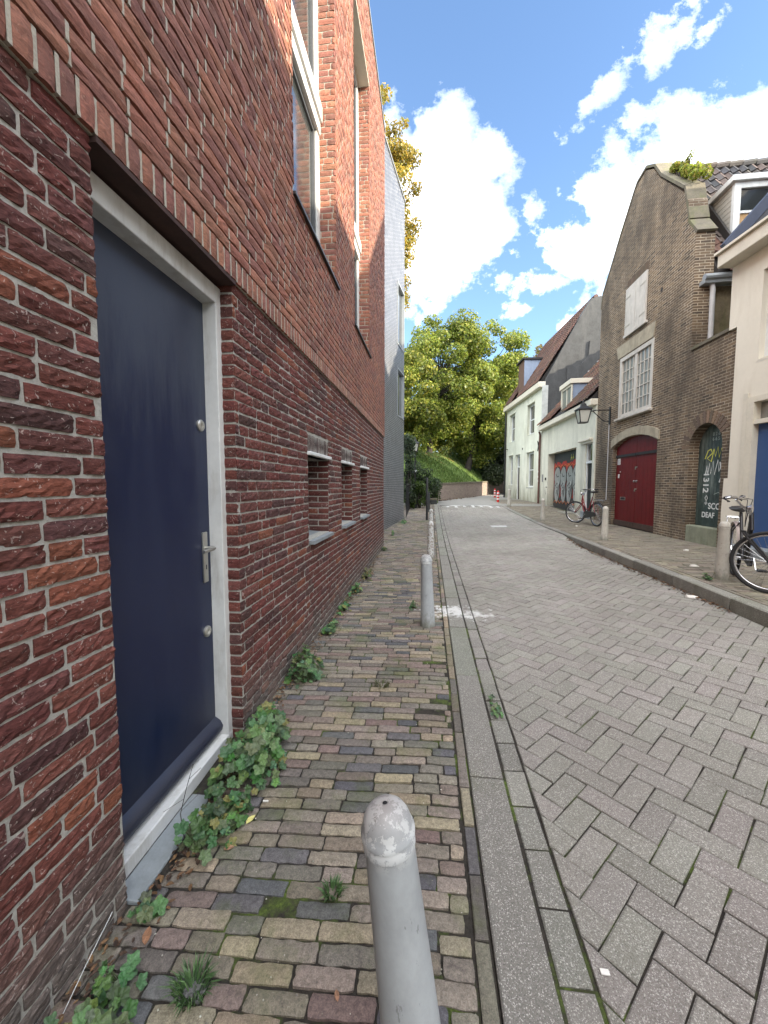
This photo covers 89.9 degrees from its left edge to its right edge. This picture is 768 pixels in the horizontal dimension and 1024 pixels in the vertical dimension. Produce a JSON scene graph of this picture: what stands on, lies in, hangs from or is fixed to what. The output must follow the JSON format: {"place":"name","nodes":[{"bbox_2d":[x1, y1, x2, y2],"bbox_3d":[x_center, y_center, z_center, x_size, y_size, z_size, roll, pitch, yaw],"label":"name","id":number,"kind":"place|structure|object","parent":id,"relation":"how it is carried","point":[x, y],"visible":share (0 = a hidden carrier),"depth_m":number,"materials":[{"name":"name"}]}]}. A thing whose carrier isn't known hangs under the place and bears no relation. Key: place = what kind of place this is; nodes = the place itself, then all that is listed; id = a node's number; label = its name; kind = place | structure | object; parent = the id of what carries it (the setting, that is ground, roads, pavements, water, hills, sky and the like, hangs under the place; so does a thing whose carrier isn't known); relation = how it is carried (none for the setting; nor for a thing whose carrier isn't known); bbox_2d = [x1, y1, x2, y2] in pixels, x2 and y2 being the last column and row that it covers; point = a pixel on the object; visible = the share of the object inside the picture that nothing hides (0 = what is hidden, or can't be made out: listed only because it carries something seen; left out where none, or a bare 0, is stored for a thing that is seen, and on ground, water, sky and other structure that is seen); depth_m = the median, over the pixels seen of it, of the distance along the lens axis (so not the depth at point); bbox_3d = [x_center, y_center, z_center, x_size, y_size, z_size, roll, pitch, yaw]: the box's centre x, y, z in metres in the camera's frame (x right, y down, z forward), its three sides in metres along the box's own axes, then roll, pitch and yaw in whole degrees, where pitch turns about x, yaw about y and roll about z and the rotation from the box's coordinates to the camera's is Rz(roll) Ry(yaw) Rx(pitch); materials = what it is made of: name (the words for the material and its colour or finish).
{"place":"outdoors","nodes":[
{"label":"outdoors","id":0,"kind":"place"},
{"bbox_2d":[49,504,501,1023],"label":"pavement","id":1,"kind":"structure","parent":0,"point":[305,816],"depth_m":1.48,"materials":[{"name":"brick"}]},
{"bbox_2d":[63,913,111,1013],"bbox_3d":[-0.901,1.369,1.168,0.005,0.057,0.234,0,4,-3],"label":"wire","id":2,"kind":"object","parent":1,"relation":"on","point":[85,966],"visible":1,"depth_m":1.17,"materials":[{"name":"white paint"}]},
{"bbox_2d":[44,1005,133,1023],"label":"weed","id":3,"kind":"object","parent":1,"relation":"on","point":[96,1015],"visible":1,"depth_m":1.03,"materials":[{"name":"green plant"}]},
{"bbox_2d":[74,950,147,1019],"bbox_3d":[-0.772,1.363,1.107,0.164,0.088,0.144,0,4,-7],"label":"weed","id":4,"kind":"object","parent":1,"relation":"on","point":[116,991],"visible":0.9,"depth_m":1.09,"materials":[{"name":"green plant"}]},
{"bbox_2d":[142,926,151,944],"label":"leaf","id":5,"kind":"object","parent":1,"relation":"on","point":[146,935],"visible":1,"depth_m":1.25,"materials":[{"name":"brown plant"}]},
{"bbox_2d":[126,890,168,923],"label":"weed","id":6,"kind":"object","parent":1,"relation":"on","point":[146,909],"visible":1,"depth_m":1.31,"materials":[{"name":"green plant"}]},
{"bbox_2d":[164,766,192,837],"bbox_3d":[-0.813,1.187,1.578,0.027,0.271,0.184,2,4,27],"label":"twig","id":7,"kind":"object","parent":1,"relation":"on","point":[183,799],"visible":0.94,"depth_m":1.58,"materials":[{"name":"brown plant"}]},
{"bbox_2d":[160,943,223,1021],"bbox_3d":[-0.560,1.360,1.106,0.169,0.060,0.176,-3,5,-35],"label":"grass tuft","id":8,"kind":"object","parent":1,"relation":"on","point":[187,977],"visible":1,"depth_m":1.11,"materials":[{"name":"green plant"}]},
{"bbox_2d":[172,790,254,865],"bbox_3d":[-0.713,1.270,1.638,0.256,0.190,0.372,0,4,7],"label":"weed","id":9,"kind":"object","parent":1,"relation":"on","point":[209,823],"visible":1,"depth_m":1.57,"materials":[{"name":"green plant"}]},
{"bbox_2d":[57,554,381,1023],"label":"weeds","id":10,"kind":"object","parent":1,"relation":"on","point":[92,966],"visible":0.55,"depth_m":1.34,"materials":[{"name":"plant"}]},
{"bbox_2d":[204,701,290,801],"bbox_3d":[-0.646,1.184,2.055,0.353,0.255,0.669,0,4,7],"label":"weed","id":11,"kind":"object","parent":1,"relation":"on","point":[257,751],"visible":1,"depth_m":1.87,"materials":[{"name":"green plant"}]},
{"bbox_2d":[246,815,254,823],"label":"leaf","id":12,"kind":"object","parent":1,"relation":"on","point":[250,819],"visible":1,"depth_m":1.67,"materials":[{"name":"yellow plant"}]},
{"bbox_2d":[284,643,324,688],"bbox_3d":[-0.584,1.115,2.856,0.263,0.255,0.432,2,4,24],"label":"weed","id":13,"kind":"object","parent":1,"relation":"on","point":[307,665],"visible":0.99,"depth_m":2.82,"materials":[{"name":"green plant"}]},
{"bbox_2d":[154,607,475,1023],"bbox_3d":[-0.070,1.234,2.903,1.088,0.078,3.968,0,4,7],"label":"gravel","id":14,"kind":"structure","parent":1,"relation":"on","point":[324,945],"depth_m":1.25,"materials":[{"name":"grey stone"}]},
{"bbox_2d":[321,618,338,634],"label":"weed","id":15,"kind":"object","parent":1,"relation":"on","point":[330,629],"visible":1,"depth_m":3.71,"materials":[{"name":"green plant"}]},
{"bbox_2d":[316,872,348,901],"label":"grass tuft","id":16,"kind":"object","parent":1,"relation":"on","point":[334,883],"visible":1,"depth_m":1.35,"materials":[{"name":"green plant"}]},
{"bbox_2d":[334,990,338,1001],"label":"leaf","id":17,"kind":"object","parent":1,"relation":"on","point":[336,995],"visible":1,"depth_m":1.07,"materials":[{"name":"brown plant"}]},
{"bbox_2d":[336,599,351,615],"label":"weed","id":18,"kind":"object","parent":1,"relation":"on","point":[344,605],"visible":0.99,"depth_m":4.36,"materials":[{"name":"green plant"}]},
{"bbox_2d":[348,582,362,595],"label":"weed","id":19,"kind":"object","parent":1,"relation":"on","point":[355,587],"visible":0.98,"depth_m":5.09,"materials":[{"name":"green plant"}]},
{"bbox_2d":[362,567,373,580],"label":"weed","id":20,"kind":"object","parent":1,"relation":"on","point":[366,573],"visible":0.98,"depth_m":5.86,"materials":[{"name":"green plant"}]},
{"bbox_2d":[372,677,389,689],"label":"grass tuft","id":21,"kind":"object","parent":1,"relation":"on","point":[386,684],"visible":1,"depth_m":2.72,"materials":[{"name":"green plant"}]},
{"bbox_2d":[361,794,440,1023],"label":"bollard","id":22,"kind":"object","parent":1,"relation":"on","point":[406,989],"visible":1,"depth_m":0.80,"materials":[{"name":"metal"}]},
{"bbox_2d":[406,484,409,515],"bbox_3d":[0.934,-0.487,15.149,0.035,1.250,2.100,0,4,7],"label":"iron fence","id":23,"kind":"object","parent":1,"relation":"on","point":[407,504],"visible":0.78,"depth_m":15.12,"materials":[{"name":"black metal"}]},
{"bbox_2d":[404,433,416,508],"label":"ivy","id":24,"kind":"object","parent":1,"relation":"on","point":[409,449],"visible":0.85,"depth_m":16.20,"materials":[{"name":"green plant"}]},
{"bbox_2d":[409,600,417,610],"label":"weed","id":25,"kind":"object","parent":1,"relation":"on","point":[412,605],"visible":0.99,"depth_m":4.35,"materials":[{"name":"green plant"}]},
{"bbox_2d":[412,437,418,507],"bbox_3d":[1.364,-1.694,16.881,0.368,3.214,0.368,0,4,7],"label":"street lamp","id":26,"kind":"object","parent":1,"relation":"on","point":[416,450],"visible":0.59,"depth_m":16.83,"materials":[{"name":"black metal"}]},
{"bbox_2d":[405,477,428,508],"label":"shrub","id":27,"kind":"object","parent":1,"relation":"on","point":[420,487],"visible":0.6,"depth_m":16.68,"materials":[{"name":"green plant"}]},
{"bbox_2d":[404,460,442,505],"bbox_3d":[1.991,-1.380,18.723,1.602,2.078,4.007,2,4,24],"label":"ivy","id":28,"kind":"object","parent":1,"relation":"on","point":[434,485],"visible":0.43,"depth_m":17.89,"materials":[{"name":"green plant"}]},
{"bbox_2d":[426,477,427,519],"bbox_3d":[1.500,-0.421,13.420,0.080,1.560,0.078,0,4,7],"label":"black post","id":29,"kind":"object","parent":1,"relation":"on","point":[427,498],"visible":0.79,"depth_m":13.38,"materials":[{"name":"metal"}]},
{"bbox_2d":[420,554,434,627],"bbox_3d":[0.429,0.801,3.831,0.156,0.766,0.156,-1,4,7],"label":"bollard","id":30,"kind":"object","parent":1,"relation":"on","point":[427,610],"visible":0.98,"depth_m":3.78,"materials":[{"name":"paint"}]},
{"bbox_2d":[428,492,429,511],"bbox_3d":[1.819,-0.352,15.507,0.070,0.930,0.068,0,4,7],"label":"black post","id":31,"kind":"object","parent":1,"relation":"on","point":[428,501],"visible":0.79,"depth_m":15.48,"materials":[{"name":"metal"}]},
{"bbox_2d":[427,521,433,558],"bbox_3d":[0.891,0.553,7.353,0.156,0.766,0.156,0,4,7],"label":"bollard","id":32,"kind":"object","parent":1,"relation":"on","point":[430,543],"visible":0.91,"depth_m":7.30,"materials":[{"name":"grey paint"}]},
{"bbox_2d":[429,509,432,520],"bbox_3d":[1.291,0.298,10.568,0.156,0.766,0.156,0,4,7],"label":"bollard","id":33,"kind":"object","parent":1,"relation":"on","point":[430,514],"visible":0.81,"depth_m":10.51,"materials":[{"name":"grey paint"}]},
{"bbox_2d":[404,448,483,502],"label":"hill","id":34,"kind":"structure","parent":0,"point":[456,467],"depth_m":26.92,"materials":[{"name":"green plant"}]},
{"bbox_2d":[380,82,422,311],"bbox_3d":[0.163,-14.384,23.307,4.352,21.023,4.402,0,4,7],"label":"tree","id":35,"kind":"object","parent":34,"relation":"on","point":[403,154],"visible":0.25,"depth_m":22.50,"materials":[{"name":"yellow plant"}]},
{"bbox_2d":[404,350,447,447],"bbox_3d":[1.788,-6.901,23.789,3.828,6.398,4.510,-2,5,-30],"label":"tree","id":36,"kind":"object","parent":34,"relation":"on","point":[421,416],"visible":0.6,"depth_m":22.73,"materials":[{"name":"green plant"}]},
{"bbox_2d":[413,403,486,458],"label":"tree","id":37,"kind":"object","parent":34,"relation":"on","point":[444,448],"visible":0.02,"depth_m":41.89,"materials":[{"name":"green plant"}]},
{"bbox_2d":[404,308,499,452],"bbox_3d":[4.583,-9.602,30.052,8.510,10.992,7.810,0,4,7],"label":"tree","id":38,"kind":"object","parent":34,"relation":"on","point":[464,336],"visible":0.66,"depth_m":28.16,"materials":[{"name":"green plant"}]},
{"bbox_2d":[419,448,503,466],"bbox_3d":[6.139,-5.269,36.048,12.340,2.355,3.593,0,4,7],"label":"hedge","id":39,"kind":"object","parent":34,"relation":"on","point":[449,451],"visible":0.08,"depth_m":35.59,"materials":[{"name":"green plant"}]},
{"bbox_2d":[431,319,531,470],"bbox_3d":[8.266,-9.233,31.624,7.804,12.272,8.262,-4,5,-42],"label":"tree","id":40,"kind":"object","parent":34,"relation":"on","point":[487,428],"visible":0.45,"depth_m":30.08,"materials":[{"name":"green plant"}]},
{"bbox_2d":[479,451,505,485],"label":"shrub","id":41,"kind":"object","parent":34,"relation":"on","point":[494,473],"visible":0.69,"depth_m":30.14,"materials":[{"name":"green plant"}]},
{"bbox_2d":[483,352,528,454],"bbox_3d":[11.522,-9.264,36.480,8.102,11.902,7.744,0,4,7],"label":"tree","id":42,"kind":"object","parent":34,"relation":"on","point":[488,402],"visible":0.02,"depth_m":35.29,"materials":[{"name":"green plant"}]},
{"bbox_2d":[533,344,542,356],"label":"tree","id":43,"kind":"object","parent":34,"relation":"on","point":[537,350],"visible":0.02,"depth_m":48.67,"materials":[{"name":"yellow plant"}]},
{"bbox_2d":[404,493,545,505],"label":"road","id":44,"kind":"structure","parent":0,"point":[485,500],"depth_m":20.12,"materials":[{"name":"grey asphalt"}]},
{"bbox_2d":[369,0,767,449],"label":"sky","id":45,"kind":"structure","parent":0,"point":[535,125],"materials":[{"name":"blue"}]},
{"bbox_2d":[438,505,767,1023],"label":"road","id":46,"kind":"structure","parent":0,"point":[629,730],"depth_m":1.92,"materials":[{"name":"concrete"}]},
{"bbox_2d":[446,505,499,507],"bbox_3d":[3.913,-0.253,17.368,2.560,0.056,1.031,0,4,7],"label":"road marking","id":47,"kind":"object","parent":46,"relation":"on","point":[474,506],"visible":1,"depth_m":17.43,"materials":[{"name":"paint"}]},
{"bbox_2d":[488,694,503,717],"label":"weed","id":48,"kind":"object","parent":46,"relation":"on","point":[497,707],"visible":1,"depth_m":2.42,"materials":[{"name":"green plant"}]},
{"bbox_2d":[599,968,609,975],"bbox_3d":[0.643,1.340,1.120,0.025,0.004,0.015,0,4,7],"label":"paper scrap","id":49,"kind":"object","parent":46,"relation":"on","point":[604,972],"visible":1,"depth_m":1.12,"materials":[{"name":"white paper"}]},
{"bbox_2d":[566,538,729,612],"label":"fallen leaves","id":50,"kind":"object","parent":46,"relation":"on","point":[653,578],"visible":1,"depth_m":5.29,"materials":[{"name":"brown plant"}]},
{"bbox_2d":[685,595,697,598],"bbox_3d":[3.556,0.974,4.447,0.111,0.030,0.065,4,6,45],"label":"paper scrap","id":51,"kind":"object","parent":46,"relation":"on","point":[690,596],"visible":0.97,"depth_m":4.43,"materials":[{"name":"white paper"}]},
{"bbox_2d":[492,499,767,605],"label":"pavement","id":52,"kind":"structure","parent":0,"point":[668,553],"depth_m":7.03,"materials":[{"name":"brick"}]},
{"bbox_2d":[507,489,510,506],"bbox_3d":[5.630,-0.614,17.304,0.172,0.843,0.172,0,4,7],"label":"bollard","id":53,"kind":"object","parent":52,"relation":"on","point":[509,499],"visible":0.98,"depth_m":17.25,"materials":[{"name":"grey paint"}]},
{"bbox_2d":[540,499,544,520],"bbox_3d":[5.039,-0.047,12.205,0.156,0.766,0.156,0,4,7],"label":"bollard","id":54,"kind":"object","parent":52,"relation":"on","point":[542,515],"visible":0.96,"depth_m":12.15,"materials":[{"name":"grey paint"}]},
{"bbox_2d":[565,489,605,526],"bbox_3d":[6.047,-0.149,11.224,0.704,1.047,1.675,0,4,-1],"label":"bicycle","id":55,"kind":"object","parent":52,"relation":"on","point":[590,513],"visible":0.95,"depth_m":11.14,"materials":[{"name":"black metal"}]},
{"bbox_2d":[600,506,608,540],"bbox_3d":[4.659,0.260,8.103,0.156,0.766,0.156,0,4,7],"label":"bollard","id":56,"kind":"object","parent":52,"relation":"on","point":[605,525],"visible":0.94,"depth_m":8.05,"materials":[{"name":"grey paint"}]},
{"bbox_2d":[701,572,714,579],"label":"weed","id":57,"kind":"object","parent":52,"relation":"on","point":[708,577],"visible":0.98,"depth_m":4.71,"materials":[{"name":"green plant"}]},
{"bbox_2d":[713,521,730,580],"bbox_3d":[4.175,0.496,4.735,0.156,0.766,0.156,0,4,7],"label":"bollard","id":58,"kind":"object","parent":52,"relation":"on","point":[722,568],"visible":0.98,"depth_m":4.69,"materials":[{"name":"grey paint"}]},
{"bbox_2d":[722,495,767,593],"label":"bicycle","id":59,"kind":"object","parent":52,"relation":"on","point":[740,549],"visible":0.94,"depth_m":4.31,"materials":[{"name":"black metal"}]},
{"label":"ground","id":60,"kind":"structure","parent":0,"visible":0},
{"bbox_2d":[0,0,384,1023],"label":"brick building","id":61,"kind":"structure","parent":60,"relation":"on","point":[192,314],"depth_m":1.64,"materials":[{"name":"brick"}]},
{"bbox_2d":[92,216,222,843],"bbox_3d":[-0.991,0.105,1.711,0.129,2.370,0.820,0,4,7],"label":"door","id":62,"kind":"structure","parent":61,"relation":"in","point":[150,328],"depth_m":1.68,"materials":[{"name":"blue paint"}]},
{"bbox_2d":[291,0,321,241],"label":"window","id":63,"kind":"structure","parent":61,"relation":"in","point":[307,107],"depth_m":3.75,"materials":[{"name":"paint"}]},
{"bbox_2d":[353,68,360,327],"bbox_3d":[-0.503,-4.686,5.706,0.115,4.210,1.277,0,4,7],"label":"window","id":64,"kind":"structure","parent":61,"relation":"in","point":[357,242],"depth_m":6.18,"materials":[{"name":"paint"}]},
{"bbox_2d":[383,136,405,529],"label":"tiled building","id":65,"kind":"structure","parent":60,"relation":"on","point":[393,442],"depth_m":12.27,"materials":[{"name":"brick"}]},
{"bbox_2d":[397,367,403,420],"bbox_3d":[0.532,-4.039,13.260,0.120,1.600,0.970,1,4,16],"label":"window","id":66,"kind":"structure","parent":65,"relation":"in","point":[400,376],"depth_m":13.50,"materials":[{"name":"metal"}]},
{"bbox_2d":[397,280,404,352],"bbox_3d":[0.532,-6.582,13.081,0.120,2.000,0.970,1,4,16],"label":"window","id":67,"kind":"structure","parent":65,"relation":"in","point":[400,294],"depth_m":13.31,"materials":[{"name":"metal"}]},
{"bbox_2d":[430,498,436,503],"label":"stone block","id":68,"kind":"structure","parent":60,"relation":"on","point":[433,500],"depth_m":18.35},
{"bbox_2d":[438,481,503,500],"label":"retaining wall","id":69,"kind":"structure","parent":60,"relation":"on","point":[452,490],"depth_m":24.71,"materials":[{"name":"brick"}]},
{"bbox_2d":[434,504,563,1023],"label":"kerb","id":70,"kind":"structure","parent":60,"relation":"on","point":[527,993],"depth_m":1.41,"materials":[{"name":"concrete"}]},
{"bbox_2d":[503,294,601,502],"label":"corner house","id":71,"kind":"structure","parent":60,"relation":"on","point":[570,349],"depth_m":19.24,"materials":[{"name":"beige paint"}]},
{"bbox_2d":[509,456,512,485],"bbox_3d":[7.874,-2.511,23.629,0.180,1.860,0.900,0,4,3],"label":"window","id":72,"kind":"structure","parent":71,"relation":"in","point":[511,456],"depth_m":23.90,"materials":[{"name":"white paint"}]},
{"bbox_2d":[509,415,514,443],"bbox_3d":[7.872,-5.040,23.312,0.180,1.670,1.180,0,4,3],"label":"window","id":73,"kind":"structure","parent":71,"relation":"in","point":[513,417],"depth_m":23.62,"materials":[{"name":"white paint"}]},
{"bbox_2d":[518,468,519,498],"bbox_3d":[7.866,-1.638,22.251,0.040,1.850,0.610,0,4,3],"label":"door","id":74,"kind":"structure","parent":71,"relation":"in","point":[518,468],"depth_m":22.46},
{"bbox_2d":[526,452,533,487],"bbox_3d":[7.703,-2.170,20.060,0.180,1.880,1.180,0,4,3],"label":"window","id":75,"kind":"structure","parent":71,"relation":"in","point":[531,455],"depth_m":20.29,"materials":[{"name":"white paint"}]},
{"bbox_2d":[527,404,534,436],"bbox_3d":[7.705,-4.773,19.927,0.180,1.610,1.180,0,4,3],"label":"window","id":76,"kind":"structure","parent":71,"relation":"in","point":[532,408],"depth_m":20.16,"materials":[{"name":"white paint"}]},
{"bbox_2d":[537,359,599,519],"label":"garage house","id":77,"kind":"structure","parent":60,"relation":"on","point":[568,467],"depth_m":15.05,"materials":[{"name":"beige paint"}]},
{"bbox_2d":[553,449,575,511],"bbox_3d":[7.498,-1.262,15.773,0.039,2.449,3.340,0,4,7],"label":"garage door","id":78,"kind":"structure","parent":77,"relation":"in","point":[564,462],"depth_m":16.00,"materials":[{"name":"paint"}]},
{"bbox_2d":[587,463,591,510],"bbox_3d":[6.988,-0.828,12.998,0.030,1.630,0.460,0,4,7],"label":"door","id":79,"kind":"structure","parent":77,"relation":"in","point":[590,464],"depth_m":13.07,"materials":[{"name":"paint"}]},
{"bbox_2d":[489,497,767,627],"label":"kerb","id":80,"kind":"structure","parent":60,"relation":"on","point":[753,611],"depth_m":4.75,"materials":[{"name":"concrete"}]},
{"bbox_2d":[594,157,767,547],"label":"warehouse","id":81,"kind":"structure","parent":60,"relation":"on","point":[667,359],"depth_m":8.66,"materials":[{"name":"brick"}]},
{"bbox_2d":[574,399,610,499],"bbox_3d":[6.237,-1.875,11.540,0.974,3.024,0.408,0,4,7],"label":"wall lamp","id":82,"kind":"object","parent":81,"relation":"attached to","point":[583,411],"visible":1,"depth_m":11.41,"materials":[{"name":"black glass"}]},
{"bbox_2d":[613,435,637,527],"bbox_3d":[6.726,-0.830,10.716,0.070,2.445,1.081,0,4,7],"label":"door","id":83,"kind":"structure","parent":81,"relation":"in","point":[625,486],"depth_m":10.65,"materials":[{"name":"red paint"}]},
{"bbox_2d":[614,337,654,421],"bbox_3d":[6.543,-3.373,10.060,0.160,1.716,1.746,0,4,7],"label":"window","id":84,"kind":"structure","parent":81,"relation":"in","point":[636,368],"depth_m":9.99,"materials":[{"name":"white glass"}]},
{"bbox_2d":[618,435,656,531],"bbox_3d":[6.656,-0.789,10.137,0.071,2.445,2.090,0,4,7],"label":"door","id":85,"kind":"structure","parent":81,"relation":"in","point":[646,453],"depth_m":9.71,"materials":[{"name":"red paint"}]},
{"bbox_2d":[669,149,713,181],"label":"roof plant","id":86,"kind":"object","parent":81,"relation":"on","point":[686,168],"visible":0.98,"depth_m":8.21,"materials":[{"name":"green plant"}]},
{"bbox_2d":[695,424,721,527],"bbox_3d":[6.440,-0.727,7.492,0.034,2.040,0.904,0,4,7],"label":"door","id":87,"kind":"structure","parent":81,"relation":"in","point":[710,448],"depth_m":7.61,"materials":[{"name":"green paint"}]},
{"bbox_2d":[714,193,767,559],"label":"beige house","id":88,"kind":"structure","parent":60,"relation":"on","point":[743,252],"depth_m":6.41,"materials":[{"name":"beige paint"}]},
{"bbox_2d":[751,423,767,547],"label":"door","id":89,"kind":"structure","parent":88,"relation":"in","point":[760,504],"depth_m":6.29,"materials":[{"name":"blue paint"}]},
{"bbox_2d":[759,306,767,361],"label":"window","id":90,"kind":"structure","parent":88,"relation":"in","point":[766,336],"depth_m":6.22,"materials":[{"name":"white paint"}]}
]}

